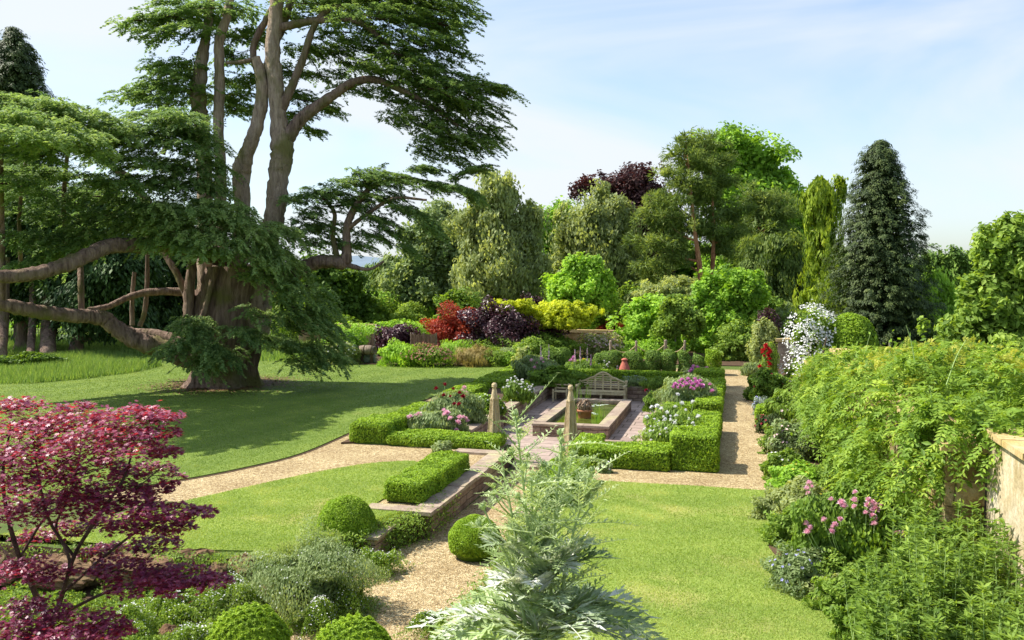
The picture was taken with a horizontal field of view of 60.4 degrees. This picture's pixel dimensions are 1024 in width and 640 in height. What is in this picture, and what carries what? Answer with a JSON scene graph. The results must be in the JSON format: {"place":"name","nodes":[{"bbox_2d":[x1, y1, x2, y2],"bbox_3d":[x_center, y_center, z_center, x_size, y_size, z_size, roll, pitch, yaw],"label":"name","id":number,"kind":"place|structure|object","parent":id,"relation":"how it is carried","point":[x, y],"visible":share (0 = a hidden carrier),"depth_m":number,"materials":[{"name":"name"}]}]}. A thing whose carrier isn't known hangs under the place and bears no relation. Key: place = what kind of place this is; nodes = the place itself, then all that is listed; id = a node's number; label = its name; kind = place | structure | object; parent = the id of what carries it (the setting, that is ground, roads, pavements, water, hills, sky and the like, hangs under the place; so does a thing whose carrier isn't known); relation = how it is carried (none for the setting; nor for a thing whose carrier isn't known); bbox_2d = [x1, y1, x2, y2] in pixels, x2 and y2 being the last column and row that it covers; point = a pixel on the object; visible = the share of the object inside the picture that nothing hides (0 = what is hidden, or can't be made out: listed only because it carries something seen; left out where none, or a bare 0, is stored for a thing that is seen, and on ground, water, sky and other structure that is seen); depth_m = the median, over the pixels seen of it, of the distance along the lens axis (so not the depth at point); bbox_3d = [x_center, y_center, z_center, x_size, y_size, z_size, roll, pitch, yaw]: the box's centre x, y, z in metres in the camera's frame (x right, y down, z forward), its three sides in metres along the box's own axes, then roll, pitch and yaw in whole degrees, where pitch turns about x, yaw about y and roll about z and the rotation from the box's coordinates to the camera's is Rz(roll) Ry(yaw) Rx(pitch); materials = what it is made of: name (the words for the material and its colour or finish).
{"place":"outdoors","nodes":[
{"label":"outdoors","id":0,"kind":"place"},
{"bbox_2d":[0,581,257,639],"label":"rockery soil","id":1,"kind":"structure","parent":0,"point":[88,590],"depth_m":13.75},
{"bbox_2d":[19,553,97,591],"bbox_3d":[-7.275,4.054,14.145,1.411,0.566,0.668,1,3,15],"label":"rock","id":2,"kind":"object","parent":1,"relation":"on","point":[83,582],"visible":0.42,"depth_m":13.96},
{"bbox_2d":[0,395,235,639],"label":"japanese maple","id":3,"kind":"object","parent":1,"relation":"on","point":[45,627],"visible":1,"depth_m":9.74,"materials":[{"name":"plant"}]},
{"bbox_2d":[72,601,163,639],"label":"daisy clump","id":4,"kind":"object","parent":1,"relation":"on","point":[134,611],"visible":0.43,"depth_m":12.18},
{"bbox_2d":[0,578,263,639],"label":"rockery ground cover","id":5,"kind":"object","parent":1,"relation":"on","point":[19,592],"visible":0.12,"depth_m":13.21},
{"bbox_2d":[136,583,220,631],"bbox_3d":[-5.028,4.164,12.881,2.274,0.522,2.029,-1,3,-13],"label":"daisy clump","id":6,"kind":"object","parent":1,"relation":"on","point":[180,607],"visible":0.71,"depth_m":12.78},
{"bbox_2d":[159,618,215,639],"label":"daisy clump","id":7,"kind":"object","parent":1,"relation":"on","point":[191,631],"visible":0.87,"depth_m":11.82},
{"bbox_2d":[205,601,293,639],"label":"box ball","id":8,"kind":"object","parent":1,"relation":"on","point":[254,620],"visible":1,"depth_m":10.97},
{"bbox_2d":[0,490,540,639],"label":"bank plants","id":9,"kind":"object","parent":1,"relation":"on","point":[388,536],"visible":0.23,"depth_m":15.36,"materials":[{"name":"plant"}]},
{"bbox_2d":[207,514,390,632],"bbox_3d":[-3.062,3.731,13.138,2.135,1.392,2.135,2,4,36],"label":"curry plant","id":10,"kind":"object","parent":1,"relation":"on","point":[317,569],"visible":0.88,"depth_m":12.97,"materials":[{"name":"plant"}]},
{"bbox_2d":[281,595,352,639],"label":"daisy clump","id":11,"kind":"object","parent":1,"relation":"on","point":[316,614],"visible":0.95,"depth_m":12.45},
{"bbox_2d":[0,460,416,552],"bbox_3d":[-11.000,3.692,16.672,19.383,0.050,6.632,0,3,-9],"label":"lawn","id":12,"kind":"structure","parent":0,"point":[2,537],"depth_m":16.82,"materials":[{"name":"plant"}]},
{"bbox_2d":[317,495,376,545],"bbox_3d":[-2.998,3.663,15.929,1.087,0.990,1.101,1,3,15],"label":"box ball","id":13,"kind":"object","parent":12,"relation":"on","point":[347,513],"visible":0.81,"depth_m":15.58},
{"bbox_2d":[0,328,506,509],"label":"lawn","id":14,"kind":"structure","parent":0,"point":[306,435],"depth_m":30.14,"materials":[{"name":"plant"}]},
{"bbox_2d":[0,351,72,365],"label":"ivy patch","id":15,"kind":"object","parent":14,"relation":"on","point":[28,357],"visible":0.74,"depth_m":41.86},
{"bbox_2d":[4,175,69,348],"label":"yew tree","id":16,"kind":"object","parent":14,"relation":"on","point":[21,333],"visible":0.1,"depth_m":48.91,"materials":[{"name":"plant"}]},
{"bbox_2d":[5,167,138,349],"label":"yew tree","id":17,"kind":"object","parent":14,"relation":"on","point":[53,283],"visible":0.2,"depth_m":47.31,"materials":[{"name":"plant"}]},
{"bbox_2d":[0,339,163,383],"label":"long grass","id":18,"kind":"structure","parent":14,"relation":"on","point":[88,363],"depth_m":40.08,"materials":[{"name":"plant"}]},
{"bbox_2d":[26,226,174,350],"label":"yew tree","id":19,"kind":"object","parent":14,"relation":"on","point":[104,283],"visible":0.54,"depth_m":47.03,"materials":[{"name":"plant"}]},
{"bbox_2d":[127,191,197,335],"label":"yew tree","id":20,"kind":"object","parent":14,"relation":"on","point":[173,304],"visible":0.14,"depth_m":52.74,"materials":[{"name":"plant"}]},
{"bbox_2d":[7,330,376,361],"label":"meadow grass","id":21,"kind":"structure","parent":14,"relation":"on","point":[118,346],"depth_m":49.23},
{"bbox_2d":[0,0,530,389],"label":"cedar tree","id":22,"kind":"object","parent":14,"relation":"on","point":[248,267],"visible":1,"depth_m":33.95,"materials":[{"name":"green plant"}]},
{"bbox_2d":[284,468,538,639],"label":"gravel path","id":23,"kind":"structure","parent":0,"point":[441,578],"depth_m":14.60,"materials":[{"name":"gravel"}]},
{"bbox_2d":[298,570,390,619],"bbox_3d":[-2.429,4.076,13.051,1.676,0.681,1.218,-1,3,-16],"label":"daisy clump","id":24,"kind":"object","parent":23,"relation":"on","point":[355,597],"visible":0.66,"depth_m":13.02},
{"bbox_2d":[313,611,391,639],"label":"box ball","id":25,"kind":"object","parent":23,"relation":"on","point":[357,626],"visible":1,"depth_m":10.71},
{"bbox_2d":[353,545,432,585],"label":"daisy clump","id":26,"kind":"object","parent":23,"relation":"on","point":[382,559],"visible":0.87,"depth_m":14.84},
{"bbox_2d":[448,514,500,561],"bbox_3d":[-0.666,3.855,15.752,0.980,0.745,0.977,1,3,15],"label":"box ball","id":27,"kind":"object","parent":23,"relation":"on","point":[463,538],"visible":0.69,"depth_m":15.41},
{"bbox_2d":[105,368,768,511],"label":"gravel path","id":28,"kind":"structure","parent":0,"point":[741,458],"depth_m":21.04,"materials":[{"name":"gravel"}]},
{"bbox_2d":[589,425,720,472],"bbox_3d":[3.393,3.013,20.933,3.057,0.925,1.455,1,3,15],"label":"box hedge","id":29,"kind":"object","parent":28,"relation":"on","point":[694,449],"visible":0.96,"depth_m":20.36,"materials":[{"name":"plant"}]},
{"bbox_2d":[341,378,627,443],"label":"bed soil","id":30,"kind":"structure","parent":0,"point":[499,393],"depth_m":32.97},
{"bbox_2d":[348,413,506,449],"bbox_3d":[-2.194,2.981,23.782,4.260,0.657,1.768,1,3,15],"label":"box hedge","id":31,"kind":"object","parent":30,"relation":"on","point":[390,429],"visible":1,"depth_m":23.36,"materials":[{"name":"plant"}]},
{"bbox_2d":[405,408,470,432],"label":"peony bush","id":32,"kind":"object","parent":30,"relation":"on","point":[444,419],"visible":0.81,"depth_m":24.54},
{"bbox_2d":[419,383,487,424],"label":"peony bush","id":33,"kind":"object","parent":30,"relation":"on","point":[470,407],"visible":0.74,"depth_m":26.26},
{"bbox_2d":[501,375,535,404],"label":"white iris","id":34,"kind":"object","parent":30,"relation":"on","point":[517,390],"visible":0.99,"depth_m":30.77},
{"bbox_2d":[510,354,560,380],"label":"rose bush","id":35,"kind":"object","parent":30,"relation":"on","point":[530,362],"visible":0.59,"depth_m":36.74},
{"bbox_2d":[524,365,589,387],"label":"dark foliage","id":36,"kind":"object","parent":30,"relation":"on","point":[541,377],"visible":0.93,"depth_m":35.09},
{"bbox_2d":[568,368,690,380],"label":"box hedge","id":37,"kind":"object","parent":30,"relation":"on","point":[619,374],"visible":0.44,"depth_m":36.52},
{"bbox_2d":[637,414,695,443],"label":"white rose bush","id":38,"kind":"object","parent":30,"relation":"on","point":[660,431],"visible":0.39,"depth_m":22.88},
{"bbox_2d":[641,393,704,439],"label":"white rose bush","id":39,"kind":"object","parent":30,"relation":"on","point":[658,414],"visible":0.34,"depth_m":23.57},
{"bbox_2d":[652,373,717,408],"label":"peony bush","id":40,"kind":"object","parent":30,"relation":"on","point":[687,389],"visible":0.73,"depth_m":28.57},
{"bbox_2d":[667,377,726,413],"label":"box hedge","id":41,"kind":"object","parent":30,"relation":"on","point":[712,403],"visible":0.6,"depth_m":27.60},
{"bbox_2d":[0,276,1011,638],"bbox_3d":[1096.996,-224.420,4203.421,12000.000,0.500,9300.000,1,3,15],"label":"ground","id":42,"kind":"structure","parent":0,"point":[50,548],"depth_m":16.12,"materials":[{"name":"brown soil"}]},
{"bbox_2d":[0,26,79,337],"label":"dark conifer","id":43,"kind":"object","parent":42,"relation":"on","point":[19,74],"visible":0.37,"depth_m":54.48,"materials":[{"name":"green plant"}]},
{"bbox_2d":[186,572,272,621],"bbox_3d":[-4.125,4.081,13.122,2.008,0.460,1.713,3,4,40],"label":"daisy clump","id":44,"kind":"object","parent":42,"relation":"on","point":[218,593],"visible":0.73,"depth_m":13.13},
{"bbox_2d":[270,247,383,333],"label":"dark tree","id":45,"kind":"object","parent":42,"relation":"on","point":[346,285],"visible":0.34,"depth_m":64.91,"materials":[{"name":"green plant"}]},
{"bbox_2d":[389,301,432,324],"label":"leafy bush","id":46,"kind":"object","parent":42,"relation":"on","point":[409,310],"visible":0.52,"depth_m":65.53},
{"bbox_2d":[378,197,462,314],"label":"lime tree","id":47,"kind":"object","parent":42,"relation":"on","point":[423,284],"visible":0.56,"depth_m":66.76,"materials":[{"name":"green plant"}]},
{"bbox_2d":[369,453,505,535],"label":"retaining wall","id":48,"kind":"structure","parent":42,"relation":"on","point":[469,486],"depth_m":18.60,"materials":[{"name":"stone"}]},
{"bbox_2d":[383,450,469,502],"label":"clipped block","id":49,"kind":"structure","parent":48,"relation":"on","point":[426,478],"depth_m":18.13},
{"bbox_2d":[428,286,491,324],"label":"shrub bank","id":50,"kind":"object","parent":42,"relation":"on","point":[464,300],"visible":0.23,"depth_m":58.00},
{"bbox_2d":[441,163,553,303],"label":"birch tree","id":51,"kind":"object","parent":42,"relation":"on","point":[503,256],"visible":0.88,"depth_m":60.68,"materials":[{"name":"green plant"}]},
{"bbox_2d":[538,195,581,291],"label":"beech tree","id":52,"kind":"object","parent":42,"relation":"on","point":[550,215],"visible":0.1,"depth_m":74.53,"materials":[{"name":"green plant"}]},
{"bbox_2d":[539,251,621,329],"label":"acid green shrub","id":53,"kind":"object","parent":42,"relation":"on","point":[582,277],"visible":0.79,"depth_m":54.06,"materials":[{"name":"green plant"}]},
{"bbox_2d":[544,178,646,299],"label":"pendulous tree","id":54,"kind":"object","parent":42,"relation":"on","point":[600,223],"visible":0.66,"depth_m":65.47,"materials":[{"name":"green plant"}]},
{"bbox_2d":[567,161,687,289],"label":"copper beech","id":55,"kind":"object","parent":42,"relation":"on","point":[633,183],"visible":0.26,"depth_m":74.84,"materials":[{"name":"purple plant"}]},
{"bbox_2d":[624,274,695,306],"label":"dogwood tree","id":56,"kind":"object","parent":42,"relation":"on","point":[671,286],"visible":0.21,"depth_m":53.25,"materials":[{"name":"green plant"}]},
{"bbox_2d":[620,125,724,289],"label":"pine tree","id":57,"kind":"object","parent":42,"relation":"on","point":[666,221],"visible":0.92,"depth_m":59.49,"materials":[{"name":"green plant"}]},
{"bbox_2d":[675,129,758,274],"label":"pine tree","id":58,"kind":"object","parent":42,"relation":"on","point":[717,212],"visible":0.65,"depth_m":60.38,"materials":[{"name":"green plant"}]},
{"bbox_2d":[692,120,814,282],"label":"oak tree","id":59,"kind":"object","parent":42,"relation":"on","point":[760,161],"visible":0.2,"depth_m":82.04,"materials":[{"name":"green plant"}]},
{"bbox_2d":[718,179,804,263],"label":"pine tree","id":60,"kind":"object","parent":42,"relation":"on","point":[774,210],"visible":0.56,"depth_m":67.21,"materials":[{"name":"green plant"}]},
{"bbox_2d":[729,219,816,309],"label":"yew tree","id":61,"kind":"object","parent":42,"relation":"on","point":[773,257],"visible":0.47,"depth_m":55.80,"materials":[{"name":"green plant"}]},
{"bbox_2d":[790,173,853,319],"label":"golden conifer","id":62,"kind":"object","parent":42,"relation":"on","point":[822,210],"visible":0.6,"depth_m":51.20,"materials":[{"name":"green plant"}]},
{"bbox_2d":[817,139,946,352],"bbox_3d":[17.206,-2.951,40.814,5.950,10.776,6.003,1,3,15],"label":"dark cypress","id":63,"kind":"object","parent":42,"relation":"on","point":[881,296],"visible":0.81,"depth_m":39.91,"materials":[{"name":"green plant"}]},
{"bbox_2d":[906,265,960,345],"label":"willow shrub","id":64,"kind":"object","parent":42,"relation":"on","point":[947,295],"visible":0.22,"depth_m":41.42,"materials":[{"name":"green plant"}]},
{"bbox_2d":[928,244,970,296],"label":"hedge conifer","id":65,"kind":"object","parent":42,"relation":"on","point":[956,253],"visible":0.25,"depth_m":77.17,"materials":[{"name":"green plant"}]},
{"bbox_2d":[915,209,1023,391],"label":"walnut tree","id":66,"kind":"object","parent":42,"relation":"on","point":[990,294],"visible":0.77,"depth_m":26.53,"materials":[{"name":"green plant"}]},
{"bbox_2d":[0,0,1023,259],"label":"sky","id":67,"kind":"structure","parent":0,"point":[606,84],"materials":[{"name":"blue"}]},
{"bbox_2d":[360,350,753,366],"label":"border soil","id":68,"kind":"structure","parent":0,"point":[730,363],"depth_m":44.41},
{"bbox_2d":[373,322,420,355],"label":"purple smoke bush","id":69,"kind":"object","parent":68,"relation":"on","point":[399,332],"visible":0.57,"depth_m":47.63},
{"bbox_2d":[377,337,422,367],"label":"perennial mound","id":70,"kind":"object","parent":68,"relation":"on","point":[390,354],"visible":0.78,"depth_m":42.66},
{"bbox_2d":[400,342,458,367],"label":"pink grass","id":71,"kind":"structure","parent":68,"relation":"on","point":[431,354],"depth_m":42.34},
{"bbox_2d":[420,300,477,345],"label":"scarlet smoke bush","id":72,"kind":"object","parent":68,"relation":"on","point":[452,327],"visible":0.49,"depth_m":47.21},
{"bbox_2d":[451,343,496,367],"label":"golden grass","id":73,"kind":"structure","parent":68,"relation":"on","point":[472,357],"depth_m":42.48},
{"bbox_2d":[454,295,545,349],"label":"dark smoke bush","id":74,"kind":"object","parent":68,"relation":"on","point":[493,322],"visible":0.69,"depth_m":46.01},
{"bbox_2d":[484,298,605,334],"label":"golden tree","id":75,"kind":"object","parent":68,"relation":"on","point":[563,315],"visible":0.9,"depth_m":46.62,"materials":[{"name":"yellow plant"}]},
{"bbox_2d":[572,332,623,356],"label":"elder bush","id":76,"kind":"object","parent":68,"relation":"on","point":[596,343],"visible":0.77,"depth_m":47.59,"materials":[{"name":"green plant"}]},
{"bbox_2d":[605,292,688,351],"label":"maple tree","id":77,"kind":"object","parent":68,"relation":"on","point":[640,314],"visible":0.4,"depth_m":48.34,"materials":[{"name":"green plant"}]},
{"bbox_2d":[619,336,687,358],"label":"green shrub","id":78,"kind":"object","parent":68,"relation":"on","point":[650,344],"visible":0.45,"depth_m":46.64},
{"bbox_2d":[647,293,706,348],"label":"young tree","id":79,"kind":"object","parent":68,"relation":"on","point":[677,314],"visible":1,"depth_m":46.45,"materials":[{"name":"plant"}]},
{"bbox_2d":[680,263,771,352],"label":"maple tree","id":80,"kind":"object","parent":68,"relation":"on","point":[727,296],"visible":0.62,"depth_m":49.93,"materials":[{"name":"green plant"}]},
{"bbox_2d":[703,315,760,360],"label":"laurel shrub","id":81,"kind":"object","parent":68,"relation":"on","point":[734,337],"visible":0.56,"depth_m":45.23,"materials":[{"name":"green plant"}]},
{"bbox_2d":[745,316,779,367],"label":"yellow shrub","id":82,"kind":"object","parent":68,"relation":"on","point":[767,331],"visible":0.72,"depth_m":41.85,"materials":[{"name":"brown plant"}]},
{"bbox_2d":[501,398,654,461],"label":"stone paving","id":83,"kind":"structure","parent":0,"point":[631,424],"depth_m":28.29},
{"bbox_2d":[562,385,577,459],"bbox_3d":[1.540,2.769,23.158,0.390,2.150,0.390,-2,4,-30],"label":"wooden obelisk","id":84,"kind":"object","parent":83,"relation":"on","point":[570,424],"visible":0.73,"depth_m":23.08,"materials":[{"name":"brown wood"}]},
{"bbox_2d":[532,398,631,439],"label":"raised pond","id":85,"kind":"structure","parent":83,"relation":"on","point":[611,422],"depth_m":28.02,"materials":[{"name":"stone"}]},
{"bbox_2d":[544,383,654,400],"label":"retaining wall","id":86,"kind":"structure","parent":83,"relation":"on","point":[635,393],"depth_m":34.98,"materials":[{"name":"stone"}]},
{"bbox_2d":[575,371,627,399],"bbox_3d":[3.533,2.639,34.648,1.960,1.156,0.767,1,3,15],"label":"garden bench","id":87,"kind":"object","parent":83,"relation":"on","point":[594,391],"visible":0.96,"depth_m":34.80,"materials":[{"name":"grey wood"}]},
{"bbox_2d":[449,481,841,639],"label":"lawn","id":88,"kind":"structure","parent":0,"point":[692,610],"depth_m":13.58,"materials":[{"name":"plant"}]},
{"bbox_2d":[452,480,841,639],"bbox_3d":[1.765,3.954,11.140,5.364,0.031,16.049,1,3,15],"label":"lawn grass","id":89,"kind":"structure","parent":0,"point":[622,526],"depth_m":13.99,"materials":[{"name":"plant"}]},
{"bbox_2d":[406,376,669,639],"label":"cardoon","id":90,"kind":"object","parent":89,"relation":"on","point":[530,609],"visible":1,"depth_m":8.24,"materials":[{"name":"plant"}]},
{"bbox_2d":[769,369,986,626],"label":"flower bed soil","id":91,"kind":"structure","parent":0,"point":[774,549],"depth_m":17.10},
{"bbox_2d":[742,366,794,401],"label":"dark rose bush","id":92,"kind":"object","parent":91,"relation":"on","point":[767,381],"visible":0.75,"depth_m":31.04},
{"bbox_2d":[758,446,803,479],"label":"white geranium","id":93,"kind":"object","parent":91,"relation":"on","point":[783,457],"visible":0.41,"depth_m":19.37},
{"bbox_2d":[754,504,810,546],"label":"edging plant","id":94,"kind":"object","parent":91,"relation":"on","point":[777,528],"visible":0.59,"depth_m":14.70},
{"bbox_2d":[763,388,803,424],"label":"leafy perennial","id":95,"kind":"object","parent":91,"relation":"on","point":[779,406],"visible":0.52,"depth_m":25.91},
{"bbox_2d":[764,458,825,487],"bbox_3d":[5.963,3.290,18.127,1.304,0.752,1.301,-3,4,-44],"label":"yellow cinquefoil","id":96,"kind":"object","parent":91,"relation":"on","point":[794,468],"visible":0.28,"depth_m":18.03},
{"bbox_2d":[760,539,830,597],"bbox_3d":[4.177,3.590,12.719,1.192,0.714,1.101,1,3,15],"label":"meadow cranesbill","id":97,"kind":"object","parent":91,"relation":"on","point":[799,565],"visible":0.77,"depth_m":12.59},
{"bbox_2d":[765,418,826,462],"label":"pink geranium","id":98,"kind":"object","parent":91,"relation":"on","point":[781,438],"visible":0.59,"depth_m":21.31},
{"bbox_2d":[766,475,829,520],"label":"cream shrub","id":99,"kind":"object","parent":91,"relation":"on","point":[787,495],"visible":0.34,"depth_m":15.88,"materials":[{"name":"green plant"}]},
{"bbox_2d":[777,299,837,381],"bbox_3d":[12.631,1.150,36.993,2.836,4.079,2.210,-1,3,-23],"label":"rambling rose","id":100,"kind":"object","parent":91,"relation":"on","point":[814,326],"visible":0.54,"depth_m":36.65,"materials":[{"name":"white plant"}]},
{"bbox_2d":[801,564,873,619],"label":"edging plant","id":101,"kind":"object","parent":91,"relation":"on","point":[831,591],"visible":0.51,"depth_m":11.78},
{"bbox_2d":[809,545,874,578],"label":"edging plant","id":102,"kind":"object","parent":91,"relation":"on","point":[832,563],"visible":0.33,"depth_m":12.50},
{"bbox_2d":[779,468,920,588],"bbox_3d":[5.216,3.093,13.000,2.451,1.700,1.525,-1,3,-24],"label":"pink rose bush","id":103,"kind":"object","parent":91,"relation":"on","point":[843,525],"visible":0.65,"depth_m":12.66,"materials":[{"name":"plant"}]},
{"bbox_2d":[823,312,879,351],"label":"yew dome","id":104,"kind":"structure","parent":91,"relation":"on","point":[849,326],"depth_m":36.24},
{"bbox_2d":[824,598,887,639],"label":"edging plant","id":105,"kind":"object","parent":91,"relation":"on","point":[841,619],"visible":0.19,"depth_m":10.96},
{"bbox_2d":[804,348,988,544],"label":"old garden wall","id":106,"kind":"structure","parent":91,"relation":"on","point":[974,494],"depth_m":11.31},
{"bbox_2d":[770,325,1023,556],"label":"wisteria","id":107,"kind":"object","parent":106,"relation":"attached to","point":[946,379],"visible":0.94,"depth_m":13.51,"materials":[{"name":"green plant"}]},
{"bbox_2d":[838,544,1007,639],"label":"leafy perennial","id":108,"kind":"object","parent":91,"relation":"on","point":[877,620],"visible":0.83,"depth_m":9.13,"materials":[{"name":"plant"}]},
{"bbox_2d":[883,498,1023,635],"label":"leafy perennial","id":109,"kind":"object","parent":91,"relation":"on","point":[936,554],"visible":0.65,"depth_m":9.68,"materials":[{"name":"plant"}]},
{"bbox_2d":[960,573,1023,639],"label":"leafy perennial","id":110,"kind":"object","parent":91,"relation":"on","point":[1013,627],"visible":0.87,"depth_m":8.50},
{"bbox_2d":[985,428,1023,608],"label":"old garden wall","id":111,"kind":"structure","parent":91,"relation":"on","point":[1008,500],"depth_m":10.28,"materials":[{"name":"stone"}]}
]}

